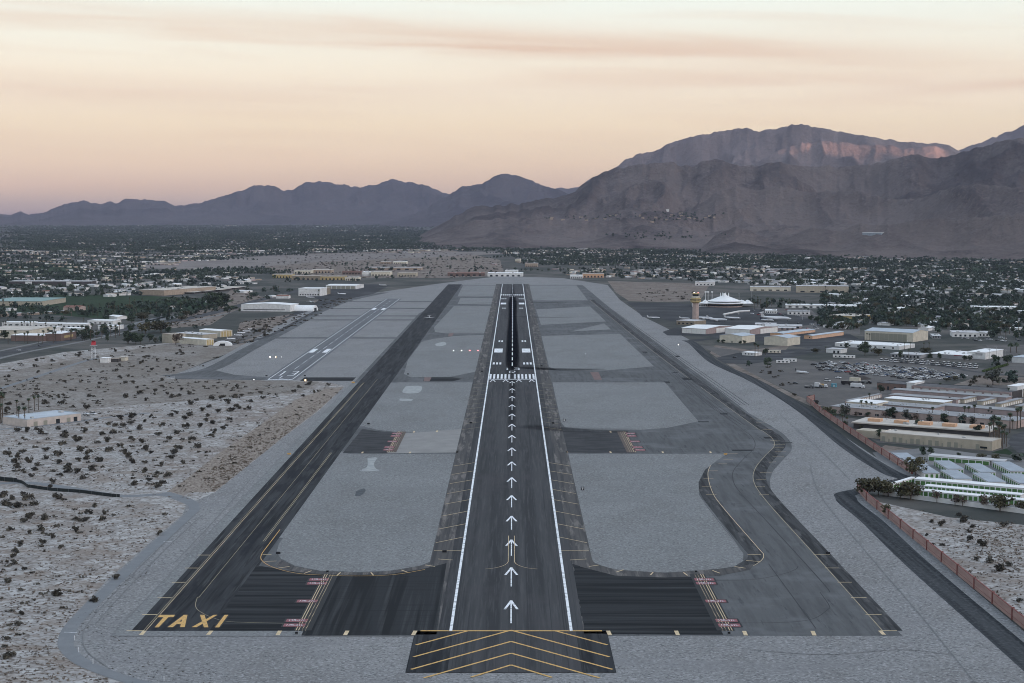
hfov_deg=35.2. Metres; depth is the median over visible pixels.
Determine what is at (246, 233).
distant trees
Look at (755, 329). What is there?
hangar
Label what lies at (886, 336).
hangar door
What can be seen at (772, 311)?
building
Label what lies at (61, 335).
building
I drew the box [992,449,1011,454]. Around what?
lawn
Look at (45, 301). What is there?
building
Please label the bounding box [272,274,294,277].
shop
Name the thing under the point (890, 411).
tree
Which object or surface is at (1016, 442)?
road
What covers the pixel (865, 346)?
tree
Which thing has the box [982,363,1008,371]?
hedge
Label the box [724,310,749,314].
boarding bridge
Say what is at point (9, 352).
road
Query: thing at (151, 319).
path
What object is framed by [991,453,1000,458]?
tree
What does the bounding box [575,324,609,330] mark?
gravel island
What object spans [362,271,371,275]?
shop
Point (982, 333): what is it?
building
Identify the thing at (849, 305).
building
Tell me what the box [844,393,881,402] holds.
storage row
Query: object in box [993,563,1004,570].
bush
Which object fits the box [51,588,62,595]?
bush
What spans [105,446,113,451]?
bush
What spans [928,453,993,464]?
storage unit
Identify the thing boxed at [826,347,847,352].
house
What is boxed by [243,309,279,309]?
window
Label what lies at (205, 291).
carport
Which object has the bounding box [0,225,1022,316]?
distant houses
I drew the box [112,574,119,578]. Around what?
bush
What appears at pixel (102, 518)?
scrub bushes
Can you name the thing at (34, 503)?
bush
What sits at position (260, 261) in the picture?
bare ground
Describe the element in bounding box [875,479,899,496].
tree
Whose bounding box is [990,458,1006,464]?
storage unit
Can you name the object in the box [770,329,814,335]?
hangar row
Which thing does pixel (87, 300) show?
lawn
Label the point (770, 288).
building
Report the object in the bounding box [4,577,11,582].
bush
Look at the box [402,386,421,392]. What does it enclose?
worn gravel
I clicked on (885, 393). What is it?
yard
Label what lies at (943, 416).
tree
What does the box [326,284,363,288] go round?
hangar
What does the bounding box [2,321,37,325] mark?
motel
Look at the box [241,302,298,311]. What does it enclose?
hangar
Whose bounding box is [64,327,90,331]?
motel
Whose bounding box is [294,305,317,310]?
quonset hut
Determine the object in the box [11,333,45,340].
building
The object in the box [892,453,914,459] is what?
storage unit
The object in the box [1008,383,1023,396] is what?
shop row
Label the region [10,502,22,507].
bush
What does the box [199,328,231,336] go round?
hangar
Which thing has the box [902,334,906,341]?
hangar door
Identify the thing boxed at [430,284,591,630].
runway
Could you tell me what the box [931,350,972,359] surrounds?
store
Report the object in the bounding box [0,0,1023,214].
sky
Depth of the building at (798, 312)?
2473.46 m
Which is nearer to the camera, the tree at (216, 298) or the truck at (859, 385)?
the truck at (859, 385)
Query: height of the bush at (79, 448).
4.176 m
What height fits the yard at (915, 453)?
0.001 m
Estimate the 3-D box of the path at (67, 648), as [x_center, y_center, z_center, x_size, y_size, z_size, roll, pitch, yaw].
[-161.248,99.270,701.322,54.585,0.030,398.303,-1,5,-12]
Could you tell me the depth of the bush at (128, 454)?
1022.85 m
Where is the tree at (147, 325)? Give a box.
[136,322,153,332]
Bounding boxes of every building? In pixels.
[0,297,65,305]
[0,326,52,337]
[9,280,95,285]
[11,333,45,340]
[44,331,75,340]
[139,286,215,295]
[162,333,185,342]
[298,287,326,295]
[695,281,714,285]
[750,286,790,290]
[755,322,776,325]
[765,309,776,313]
[765,324,801,328]
[778,326,795,329]
[785,303,821,307]
[787,310,809,314]
[796,284,848,292]
[822,304,856,307]
[830,313,870,319]
[930,334,940,338]
[950,330,977,336]
[970,306,1015,311]
[977,331,989,336]
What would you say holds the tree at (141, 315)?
on the ground at (232, 320)
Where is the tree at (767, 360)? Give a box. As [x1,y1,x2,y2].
[764,357,772,365]
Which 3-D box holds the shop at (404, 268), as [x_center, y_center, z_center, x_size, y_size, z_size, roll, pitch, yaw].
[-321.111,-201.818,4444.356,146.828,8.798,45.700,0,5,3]
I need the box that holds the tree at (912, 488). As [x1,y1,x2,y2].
[895,481,924,499]
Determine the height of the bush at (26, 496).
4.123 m
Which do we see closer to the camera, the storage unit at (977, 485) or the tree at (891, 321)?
the storage unit at (977, 485)
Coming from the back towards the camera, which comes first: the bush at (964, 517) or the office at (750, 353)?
the office at (750, 353)
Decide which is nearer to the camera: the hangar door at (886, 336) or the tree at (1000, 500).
the tree at (1000, 500)
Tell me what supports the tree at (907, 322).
on the ground at (232, 320)
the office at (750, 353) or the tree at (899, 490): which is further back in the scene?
the office at (750, 353)
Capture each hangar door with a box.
[875,333,879,339]
[884,333,888,340]
[893,334,897,340]
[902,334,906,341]
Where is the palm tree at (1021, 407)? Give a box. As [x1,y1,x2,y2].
[1018,406,1023,427]
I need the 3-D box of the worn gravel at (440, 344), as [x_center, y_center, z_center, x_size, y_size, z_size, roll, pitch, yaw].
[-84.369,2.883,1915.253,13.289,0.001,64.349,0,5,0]
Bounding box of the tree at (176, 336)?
[172,333,183,344]
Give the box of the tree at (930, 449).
[926,446,934,452]
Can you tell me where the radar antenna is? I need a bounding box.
[90,341,96,357]
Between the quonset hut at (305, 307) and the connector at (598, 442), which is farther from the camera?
the quonset hut at (305, 307)
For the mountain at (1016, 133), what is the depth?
20307.60 m
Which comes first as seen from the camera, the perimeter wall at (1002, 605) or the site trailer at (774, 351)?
the perimeter wall at (1002, 605)
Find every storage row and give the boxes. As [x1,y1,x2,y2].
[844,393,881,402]
[883,401,944,410]
[885,396,952,404]
[889,393,961,403]
[891,388,1011,401]
[940,403,1023,416]
[960,396,976,402]
[977,397,996,404]
[995,398,1022,406]
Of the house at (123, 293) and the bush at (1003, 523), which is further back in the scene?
the house at (123, 293)
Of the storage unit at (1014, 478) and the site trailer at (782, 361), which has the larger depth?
the site trailer at (782, 361)
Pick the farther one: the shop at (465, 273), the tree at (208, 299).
the shop at (465, 273)
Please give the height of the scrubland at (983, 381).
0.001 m
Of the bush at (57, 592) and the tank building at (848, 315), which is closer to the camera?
the bush at (57, 592)
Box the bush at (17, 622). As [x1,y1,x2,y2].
[14,620,22,625]
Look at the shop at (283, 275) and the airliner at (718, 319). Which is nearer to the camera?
the airliner at (718, 319)
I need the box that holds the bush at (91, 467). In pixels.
[88,464,94,470]
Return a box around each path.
[0,358,147,429]
[0,482,187,504]
[57,492,199,682]
[102,315,177,335]
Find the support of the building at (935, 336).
on the ground at (232, 320)
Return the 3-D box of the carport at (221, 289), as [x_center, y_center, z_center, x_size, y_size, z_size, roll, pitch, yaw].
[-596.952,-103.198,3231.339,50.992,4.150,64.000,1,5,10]
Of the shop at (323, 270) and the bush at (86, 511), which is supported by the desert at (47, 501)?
the bush at (86, 511)
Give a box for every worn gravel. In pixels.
[355,488,365,495]
[360,457,378,470]
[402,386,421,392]
[435,342,445,345]
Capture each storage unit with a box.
[891,477,914,488]
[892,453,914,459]
[902,458,927,465]
[914,477,1023,492]
[916,466,939,477]
[919,489,1023,504]
[924,484,1023,497]
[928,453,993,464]
[934,460,963,472]
[940,470,971,480]
[965,463,995,475]
[972,473,1005,483]
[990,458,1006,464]
[992,461,1023,473]
[1001,473,1023,484]
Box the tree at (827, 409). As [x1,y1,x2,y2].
[822,406,833,412]
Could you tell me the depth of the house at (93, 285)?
3412.10 m
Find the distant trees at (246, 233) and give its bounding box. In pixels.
[0,211,1023,460]
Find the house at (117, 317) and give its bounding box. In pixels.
[109,315,126,318]
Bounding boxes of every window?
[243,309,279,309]
[708,304,742,305]
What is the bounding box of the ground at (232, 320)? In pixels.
[0,224,1023,630]
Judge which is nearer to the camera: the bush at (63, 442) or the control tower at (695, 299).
the bush at (63, 442)
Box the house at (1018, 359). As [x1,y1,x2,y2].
[1012,355,1023,362]
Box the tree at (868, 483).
[854,477,880,491]
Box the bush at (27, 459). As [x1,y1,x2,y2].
[24,457,33,462]
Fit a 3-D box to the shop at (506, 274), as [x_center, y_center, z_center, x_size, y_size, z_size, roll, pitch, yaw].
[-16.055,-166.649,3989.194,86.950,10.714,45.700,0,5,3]
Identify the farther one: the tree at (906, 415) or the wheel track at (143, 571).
the tree at (906, 415)
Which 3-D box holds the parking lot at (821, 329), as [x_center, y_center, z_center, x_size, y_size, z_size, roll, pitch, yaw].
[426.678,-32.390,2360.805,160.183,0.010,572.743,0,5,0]
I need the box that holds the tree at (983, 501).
[979,494,988,504]
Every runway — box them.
[265,299,400,379]
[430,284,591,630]
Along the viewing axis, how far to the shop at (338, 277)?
3758.68 m
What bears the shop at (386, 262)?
on the ground at (232, 320)
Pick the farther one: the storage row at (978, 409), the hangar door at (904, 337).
the hangar door at (904, 337)
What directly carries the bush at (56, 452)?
on the desert at (47, 501)
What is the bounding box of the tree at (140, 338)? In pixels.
[134,333,143,343]
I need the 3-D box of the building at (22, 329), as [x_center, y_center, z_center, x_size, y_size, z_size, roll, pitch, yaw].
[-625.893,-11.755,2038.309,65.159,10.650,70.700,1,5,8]
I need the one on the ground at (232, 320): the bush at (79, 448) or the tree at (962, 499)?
the tree at (962, 499)
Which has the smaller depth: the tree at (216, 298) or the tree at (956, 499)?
the tree at (956, 499)
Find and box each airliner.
[706,315,726,320]
[760,312,790,320]
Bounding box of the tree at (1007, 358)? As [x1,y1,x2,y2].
[1002,355,1012,363]
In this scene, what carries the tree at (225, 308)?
on the scrubland at (237, 298)
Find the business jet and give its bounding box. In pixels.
[723,314,739,319]
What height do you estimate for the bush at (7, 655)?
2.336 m
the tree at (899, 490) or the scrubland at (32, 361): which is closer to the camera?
the tree at (899, 490)
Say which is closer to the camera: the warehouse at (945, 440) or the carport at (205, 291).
the warehouse at (945, 440)
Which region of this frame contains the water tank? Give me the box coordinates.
[862,232,882,235]
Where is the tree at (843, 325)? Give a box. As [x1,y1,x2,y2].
[839,323,846,329]
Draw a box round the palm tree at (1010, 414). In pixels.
[1007,412,1012,432]
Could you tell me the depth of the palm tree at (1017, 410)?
1160.65 m
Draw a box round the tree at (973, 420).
[968,416,976,423]
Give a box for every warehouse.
[3,410,80,426]
[830,403,1023,428]
[835,340,914,349]
[851,417,1000,436]
[856,428,1000,450]
[890,352,928,357]
[967,348,1003,359]
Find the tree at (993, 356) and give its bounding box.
[991,354,999,359]
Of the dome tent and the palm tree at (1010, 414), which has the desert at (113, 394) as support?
the dome tent
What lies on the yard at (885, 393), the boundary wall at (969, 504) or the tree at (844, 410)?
the tree at (844, 410)
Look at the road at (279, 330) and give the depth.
2231.25 m
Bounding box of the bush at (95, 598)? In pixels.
[92,595,98,602]
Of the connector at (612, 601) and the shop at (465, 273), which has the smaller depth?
the connector at (612, 601)
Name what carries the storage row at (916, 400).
on the yard at (885, 393)
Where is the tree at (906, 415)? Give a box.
[901,409,911,419]
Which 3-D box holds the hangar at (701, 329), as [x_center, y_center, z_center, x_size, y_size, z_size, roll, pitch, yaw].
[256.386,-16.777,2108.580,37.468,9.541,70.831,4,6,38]
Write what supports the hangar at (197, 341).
on the ground at (232, 320)
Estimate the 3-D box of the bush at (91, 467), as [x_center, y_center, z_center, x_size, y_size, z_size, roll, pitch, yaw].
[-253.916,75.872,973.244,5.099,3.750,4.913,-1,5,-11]
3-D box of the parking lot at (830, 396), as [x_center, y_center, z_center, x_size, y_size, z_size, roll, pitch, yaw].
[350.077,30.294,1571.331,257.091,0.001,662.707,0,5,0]
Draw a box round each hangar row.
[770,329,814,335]
[804,331,843,338]
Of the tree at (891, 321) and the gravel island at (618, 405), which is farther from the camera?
the tree at (891, 321)
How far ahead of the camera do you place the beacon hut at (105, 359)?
1675.21 m
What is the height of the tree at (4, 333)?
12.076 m
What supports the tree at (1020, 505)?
on the ground at (232, 320)
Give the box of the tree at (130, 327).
[127,323,134,330]
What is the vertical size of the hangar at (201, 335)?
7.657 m
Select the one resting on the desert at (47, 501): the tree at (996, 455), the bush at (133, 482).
the bush at (133, 482)
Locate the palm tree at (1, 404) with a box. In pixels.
[0,403,2,422]
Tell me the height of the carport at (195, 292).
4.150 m
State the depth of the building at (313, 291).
3028.36 m
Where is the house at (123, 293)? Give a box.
[118,292,130,295]
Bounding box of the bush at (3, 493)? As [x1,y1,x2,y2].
[0,490,7,497]
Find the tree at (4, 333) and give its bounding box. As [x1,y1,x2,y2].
[0,330,8,338]
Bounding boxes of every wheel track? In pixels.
[82,480,249,666]
[111,388,346,634]
[285,461,416,566]
[593,500,739,565]
[750,418,974,681]
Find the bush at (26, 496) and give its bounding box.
[21,493,34,499]
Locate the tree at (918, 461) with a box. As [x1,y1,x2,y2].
[903,457,927,475]
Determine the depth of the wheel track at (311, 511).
786.74 m
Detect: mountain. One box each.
[0,179,449,224]
[379,174,567,226]
[418,138,1023,260]
[434,179,590,193]
[589,124,960,180]
[959,125,1023,151]
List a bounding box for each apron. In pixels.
[283,283,388,318]
[627,302,816,325]
[663,327,861,349]
[716,349,820,363]
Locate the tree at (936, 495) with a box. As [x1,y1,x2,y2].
[931,490,941,502]
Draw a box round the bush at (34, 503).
[28,500,38,505]
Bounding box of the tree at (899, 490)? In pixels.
[892,487,906,498]
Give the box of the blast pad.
[405,630,615,677]
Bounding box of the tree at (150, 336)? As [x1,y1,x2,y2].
[146,333,153,339]
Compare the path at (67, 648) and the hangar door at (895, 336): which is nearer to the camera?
the path at (67, 648)
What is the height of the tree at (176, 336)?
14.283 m
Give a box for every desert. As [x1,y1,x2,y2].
[0,343,343,682]
[0,344,318,421]
[167,387,342,492]
[880,502,1023,615]
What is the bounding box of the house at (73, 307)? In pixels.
[63,305,85,310]
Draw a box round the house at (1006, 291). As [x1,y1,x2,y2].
[1001,289,1012,292]
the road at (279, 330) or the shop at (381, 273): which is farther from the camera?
the shop at (381, 273)
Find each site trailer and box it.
[768,350,780,352]
[776,360,789,362]
[842,355,854,357]
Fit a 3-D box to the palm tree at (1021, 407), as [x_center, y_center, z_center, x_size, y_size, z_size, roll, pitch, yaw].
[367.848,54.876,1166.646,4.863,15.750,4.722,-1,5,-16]
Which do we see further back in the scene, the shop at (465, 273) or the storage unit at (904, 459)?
the shop at (465, 273)
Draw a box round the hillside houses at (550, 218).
[549,213,714,222]
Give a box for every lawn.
[0,264,79,273]
[0,294,233,318]
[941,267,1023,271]
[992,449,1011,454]
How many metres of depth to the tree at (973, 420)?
1178.78 m
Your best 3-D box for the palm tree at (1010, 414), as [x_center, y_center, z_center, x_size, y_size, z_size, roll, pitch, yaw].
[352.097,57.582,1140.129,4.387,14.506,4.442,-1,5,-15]
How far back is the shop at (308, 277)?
3758.78 m
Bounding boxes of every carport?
[185,291,201,293]
[202,290,215,292]
[216,286,245,289]
[216,288,231,291]
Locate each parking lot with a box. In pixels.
[223,328,267,344]
[701,345,992,407]
[755,308,859,333]
[986,345,1023,375]
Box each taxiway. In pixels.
[112,284,461,635]
[162,292,388,379]
[259,285,902,635]
[276,301,431,338]
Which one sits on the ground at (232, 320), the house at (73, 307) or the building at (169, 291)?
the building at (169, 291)
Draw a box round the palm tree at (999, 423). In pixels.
[996,421,1002,437]
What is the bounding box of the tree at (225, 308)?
[223,306,231,312]
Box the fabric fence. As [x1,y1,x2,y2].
[0,477,119,496]
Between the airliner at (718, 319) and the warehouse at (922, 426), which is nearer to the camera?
the warehouse at (922, 426)
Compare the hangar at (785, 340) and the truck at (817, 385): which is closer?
the truck at (817, 385)
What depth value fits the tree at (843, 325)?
2153.53 m
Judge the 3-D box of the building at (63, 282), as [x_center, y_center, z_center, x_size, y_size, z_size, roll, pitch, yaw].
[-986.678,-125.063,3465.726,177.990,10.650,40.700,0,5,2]
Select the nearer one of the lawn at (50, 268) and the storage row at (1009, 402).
the storage row at (1009, 402)
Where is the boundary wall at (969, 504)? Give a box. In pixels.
[882,492,1023,513]
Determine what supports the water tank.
on the mountain at (967, 204)
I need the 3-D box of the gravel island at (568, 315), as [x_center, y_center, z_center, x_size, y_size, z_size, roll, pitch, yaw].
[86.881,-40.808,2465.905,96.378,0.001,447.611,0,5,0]
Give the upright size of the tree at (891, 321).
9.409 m
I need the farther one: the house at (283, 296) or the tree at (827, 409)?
the house at (283, 296)
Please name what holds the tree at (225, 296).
on the scrubland at (237, 298)
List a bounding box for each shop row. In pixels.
[877,380,908,389]
[906,380,923,388]
[911,383,1021,398]
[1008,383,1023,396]
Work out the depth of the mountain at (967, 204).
8511.32 m
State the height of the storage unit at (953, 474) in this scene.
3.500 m
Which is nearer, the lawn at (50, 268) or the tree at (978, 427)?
the tree at (978, 427)
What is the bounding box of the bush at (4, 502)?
[0,498,10,505]
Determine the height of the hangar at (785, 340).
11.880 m
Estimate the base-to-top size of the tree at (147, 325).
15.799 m
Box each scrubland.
[0,343,161,370]
[151,289,268,329]
[214,300,317,344]
[265,250,503,277]
[608,281,708,301]
[710,345,820,405]
[881,445,909,450]
[954,375,1023,384]
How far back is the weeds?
569.12 m
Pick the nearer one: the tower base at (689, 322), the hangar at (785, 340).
the hangar at (785, 340)
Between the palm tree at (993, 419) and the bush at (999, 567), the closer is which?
the bush at (999, 567)
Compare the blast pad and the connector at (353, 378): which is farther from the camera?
the connector at (353, 378)
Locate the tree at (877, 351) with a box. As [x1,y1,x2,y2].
[870,348,881,354]
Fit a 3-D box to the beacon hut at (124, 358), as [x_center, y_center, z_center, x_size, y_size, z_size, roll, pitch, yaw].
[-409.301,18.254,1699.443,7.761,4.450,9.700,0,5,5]
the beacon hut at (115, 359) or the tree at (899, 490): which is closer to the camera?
the tree at (899, 490)
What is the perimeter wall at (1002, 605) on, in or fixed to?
on the ground at (232, 320)
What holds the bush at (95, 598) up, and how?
on the gravel field
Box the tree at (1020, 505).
[1014,500,1023,508]
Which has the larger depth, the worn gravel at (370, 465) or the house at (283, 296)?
the house at (283, 296)
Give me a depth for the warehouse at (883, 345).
1863.71 m
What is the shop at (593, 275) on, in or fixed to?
on the ground at (232, 320)
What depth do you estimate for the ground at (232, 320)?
2660.41 m
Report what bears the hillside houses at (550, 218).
on the mountain at (967, 204)
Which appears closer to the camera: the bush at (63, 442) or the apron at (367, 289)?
the bush at (63, 442)
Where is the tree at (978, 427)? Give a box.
[973,425,981,429]
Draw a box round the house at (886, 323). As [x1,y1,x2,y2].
[877,322,893,325]
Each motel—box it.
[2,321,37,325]
[33,322,65,325]
[53,326,61,330]
[61,323,91,327]
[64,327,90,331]
[87,319,120,323]
[98,325,123,329]
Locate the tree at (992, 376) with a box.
[985,368,1003,384]
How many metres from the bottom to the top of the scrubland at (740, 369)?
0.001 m
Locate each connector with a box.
[209,558,445,634]
[300,333,459,380]
[343,429,460,452]
[563,372,711,452]
[573,554,758,634]
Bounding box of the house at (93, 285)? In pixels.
[87,284,98,286]
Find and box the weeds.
[78,384,311,682]
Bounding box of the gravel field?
[74,276,1023,682]
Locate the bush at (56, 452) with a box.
[53,450,61,454]
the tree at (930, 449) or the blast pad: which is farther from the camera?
the tree at (930, 449)
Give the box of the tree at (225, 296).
[217,292,229,302]
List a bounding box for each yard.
[834,385,1023,451]
[873,448,1023,507]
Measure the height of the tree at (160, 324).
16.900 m
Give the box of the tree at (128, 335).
[122,330,132,343]
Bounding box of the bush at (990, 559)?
[986,556,993,562]
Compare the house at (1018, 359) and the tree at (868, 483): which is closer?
the tree at (868, 483)
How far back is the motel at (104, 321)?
2259.33 m
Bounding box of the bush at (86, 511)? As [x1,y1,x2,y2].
[84,509,92,513]
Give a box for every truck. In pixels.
[814,382,822,387]
[841,380,853,384]
[849,377,860,381]
[850,383,864,387]
[855,376,870,379]
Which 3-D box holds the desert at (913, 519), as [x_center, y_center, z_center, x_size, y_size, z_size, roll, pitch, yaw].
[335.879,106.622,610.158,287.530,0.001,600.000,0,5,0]
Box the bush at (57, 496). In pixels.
[52,492,62,498]
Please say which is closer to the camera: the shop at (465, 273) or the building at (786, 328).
the building at (786, 328)
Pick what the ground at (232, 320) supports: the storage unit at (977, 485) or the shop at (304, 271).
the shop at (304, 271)
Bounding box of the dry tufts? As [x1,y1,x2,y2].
[0,387,1023,682]
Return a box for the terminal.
[701,293,752,306]
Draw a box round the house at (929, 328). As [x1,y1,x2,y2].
[918,326,934,330]
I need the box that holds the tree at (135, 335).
[131,332,138,343]
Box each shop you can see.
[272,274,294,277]
[291,275,322,279]
[294,269,313,273]
[313,269,333,272]
[320,275,346,279]
[342,271,362,274]
[345,276,360,280]
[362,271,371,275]
[369,266,422,269]
[371,271,391,275]
[380,261,391,263]
[393,261,407,263]
[397,272,417,276]
[447,272,484,275]
[487,272,522,276]
[525,263,537,266]
[570,274,582,278]
[582,273,603,277]
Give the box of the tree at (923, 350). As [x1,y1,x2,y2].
[920,347,931,352]
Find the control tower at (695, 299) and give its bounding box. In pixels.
[690,292,700,318]
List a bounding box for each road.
[0,290,297,358]
[232,302,335,344]
[682,340,1023,670]
[767,338,1023,376]
[1008,432,1023,452]
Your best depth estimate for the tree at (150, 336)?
1941.03 m
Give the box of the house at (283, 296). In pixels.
[276,295,290,298]
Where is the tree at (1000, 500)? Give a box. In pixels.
[988,494,1015,510]
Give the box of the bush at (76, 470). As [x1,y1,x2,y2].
[73,468,81,473]
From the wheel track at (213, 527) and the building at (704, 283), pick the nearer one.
the wheel track at (213, 527)
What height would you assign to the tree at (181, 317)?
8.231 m
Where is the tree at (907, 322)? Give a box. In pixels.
[902,319,910,325]
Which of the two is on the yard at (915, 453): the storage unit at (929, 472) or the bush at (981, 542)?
the storage unit at (929, 472)
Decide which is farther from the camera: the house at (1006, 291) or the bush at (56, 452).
the house at (1006, 291)
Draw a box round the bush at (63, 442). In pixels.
[59,440,66,444]
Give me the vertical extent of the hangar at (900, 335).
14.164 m
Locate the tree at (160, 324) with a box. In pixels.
[150,320,171,332]
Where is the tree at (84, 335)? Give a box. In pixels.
[81,332,87,340]
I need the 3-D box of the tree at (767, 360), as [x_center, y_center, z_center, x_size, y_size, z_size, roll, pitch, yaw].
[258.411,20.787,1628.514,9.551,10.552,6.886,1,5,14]
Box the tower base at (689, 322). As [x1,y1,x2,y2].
[676,319,705,324]
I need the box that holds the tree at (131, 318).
[126,315,135,322]
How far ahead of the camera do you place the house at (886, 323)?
2234.22 m
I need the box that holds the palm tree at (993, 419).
[991,417,996,436]
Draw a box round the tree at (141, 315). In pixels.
[135,312,151,320]
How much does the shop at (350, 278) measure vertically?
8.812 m
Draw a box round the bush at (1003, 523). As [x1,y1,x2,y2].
[998,522,1008,525]
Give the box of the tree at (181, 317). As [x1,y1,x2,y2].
[177,315,187,320]
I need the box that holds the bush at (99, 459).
[94,457,103,461]
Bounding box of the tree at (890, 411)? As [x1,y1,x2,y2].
[885,407,897,418]
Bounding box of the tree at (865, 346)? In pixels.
[857,341,871,355]
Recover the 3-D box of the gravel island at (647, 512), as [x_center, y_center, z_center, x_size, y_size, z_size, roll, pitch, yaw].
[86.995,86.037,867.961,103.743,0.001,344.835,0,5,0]
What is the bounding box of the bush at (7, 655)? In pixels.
[2,651,16,658]
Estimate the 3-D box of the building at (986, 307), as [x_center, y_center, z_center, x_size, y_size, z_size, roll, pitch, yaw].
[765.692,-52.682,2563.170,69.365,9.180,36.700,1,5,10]
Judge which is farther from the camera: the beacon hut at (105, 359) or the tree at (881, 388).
the beacon hut at (105, 359)
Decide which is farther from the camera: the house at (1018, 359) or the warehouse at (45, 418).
the house at (1018, 359)
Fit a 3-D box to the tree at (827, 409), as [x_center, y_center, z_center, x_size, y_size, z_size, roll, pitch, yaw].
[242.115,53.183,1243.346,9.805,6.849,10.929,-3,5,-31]
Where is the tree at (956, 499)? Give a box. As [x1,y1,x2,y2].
[951,494,959,502]
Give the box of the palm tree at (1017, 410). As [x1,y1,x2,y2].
[1015,407,1020,428]
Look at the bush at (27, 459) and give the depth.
1000.81 m
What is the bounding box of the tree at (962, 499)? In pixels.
[958,496,966,505]
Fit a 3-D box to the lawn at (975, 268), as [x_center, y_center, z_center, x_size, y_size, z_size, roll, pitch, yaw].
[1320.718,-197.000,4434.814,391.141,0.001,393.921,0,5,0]
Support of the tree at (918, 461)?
on the yard at (915, 453)
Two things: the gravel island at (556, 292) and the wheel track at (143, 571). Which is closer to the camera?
the wheel track at (143, 571)
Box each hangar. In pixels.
[178,331,217,338]
[179,337,213,344]
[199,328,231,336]
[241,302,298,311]
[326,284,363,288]
[682,324,731,333]
[720,332,754,342]
[725,325,777,333]
[764,334,800,345]
[864,327,927,341]
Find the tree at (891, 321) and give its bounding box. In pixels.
[886,319,895,323]
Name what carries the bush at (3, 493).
on the desert at (47, 501)
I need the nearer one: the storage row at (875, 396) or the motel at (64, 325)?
the storage row at (875, 396)
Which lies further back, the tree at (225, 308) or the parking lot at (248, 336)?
the tree at (225, 308)
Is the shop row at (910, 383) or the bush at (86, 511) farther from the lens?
the shop row at (910, 383)
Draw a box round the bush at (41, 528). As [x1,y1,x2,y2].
[37,524,44,530]
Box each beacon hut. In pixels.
[100,357,111,362]
[111,358,120,361]
[119,356,128,360]
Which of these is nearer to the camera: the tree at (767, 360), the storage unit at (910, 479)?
the storage unit at (910, 479)
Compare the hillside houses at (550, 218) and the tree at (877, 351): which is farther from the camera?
the hillside houses at (550, 218)
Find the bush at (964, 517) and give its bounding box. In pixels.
[959,515,967,520]
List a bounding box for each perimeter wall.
[807,395,912,473]
[857,484,1023,628]
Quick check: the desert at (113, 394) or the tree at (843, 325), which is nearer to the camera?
the desert at (113, 394)
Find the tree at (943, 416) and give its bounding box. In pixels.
[940,413,948,421]
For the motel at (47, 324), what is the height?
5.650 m
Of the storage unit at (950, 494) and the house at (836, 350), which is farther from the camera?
the house at (836, 350)
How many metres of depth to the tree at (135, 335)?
1910.81 m
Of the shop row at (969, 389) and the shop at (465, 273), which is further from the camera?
the shop at (465, 273)
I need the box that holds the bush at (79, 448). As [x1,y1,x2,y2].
[76,445,84,451]
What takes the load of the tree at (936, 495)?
on the ground at (232, 320)
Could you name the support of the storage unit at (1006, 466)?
on the yard at (915, 453)
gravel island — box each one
[277,454,455,571]
[361,382,472,431]
[404,335,483,376]
[434,306,490,332]
[458,285,495,295]
[458,298,492,303]
[529,285,586,299]
[536,306,604,324]
[542,334,652,370]
[553,382,697,429]
[569,454,742,571]
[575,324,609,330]
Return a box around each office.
[742,351,761,355]
[846,399,887,405]
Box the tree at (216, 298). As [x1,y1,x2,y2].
[210,293,223,305]
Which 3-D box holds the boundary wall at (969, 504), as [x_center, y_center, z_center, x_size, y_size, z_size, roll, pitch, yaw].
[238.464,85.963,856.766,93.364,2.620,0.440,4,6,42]
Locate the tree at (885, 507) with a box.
[880,504,890,512]
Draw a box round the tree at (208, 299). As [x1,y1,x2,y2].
[201,292,216,303]
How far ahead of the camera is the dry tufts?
776.43 m
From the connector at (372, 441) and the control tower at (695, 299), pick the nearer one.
the connector at (372, 441)
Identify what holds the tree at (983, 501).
on the ground at (232, 320)
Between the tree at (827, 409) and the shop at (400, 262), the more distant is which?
the shop at (400, 262)
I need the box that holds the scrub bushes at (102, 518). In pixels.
[0,250,1007,646]
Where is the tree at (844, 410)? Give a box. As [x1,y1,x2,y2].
[839,403,850,416]
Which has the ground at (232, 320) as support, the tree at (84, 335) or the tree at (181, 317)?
the tree at (84, 335)
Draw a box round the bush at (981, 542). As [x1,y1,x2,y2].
[977,539,986,545]
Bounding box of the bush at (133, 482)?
[130,480,138,484]
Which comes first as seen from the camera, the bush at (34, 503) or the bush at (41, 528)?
the bush at (41, 528)
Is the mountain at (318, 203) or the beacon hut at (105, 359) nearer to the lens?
the beacon hut at (105, 359)
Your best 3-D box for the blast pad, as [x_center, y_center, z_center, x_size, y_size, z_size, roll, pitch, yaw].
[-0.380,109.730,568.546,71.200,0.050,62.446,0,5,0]
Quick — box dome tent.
[213,341,231,345]
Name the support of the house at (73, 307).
on the lawn at (87, 300)
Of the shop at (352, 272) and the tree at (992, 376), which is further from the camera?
the shop at (352, 272)
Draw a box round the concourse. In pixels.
[692,302,707,306]
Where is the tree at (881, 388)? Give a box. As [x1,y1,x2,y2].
[878,384,884,390]
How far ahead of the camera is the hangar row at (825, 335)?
2013.88 m
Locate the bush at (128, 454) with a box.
[125,451,131,457]

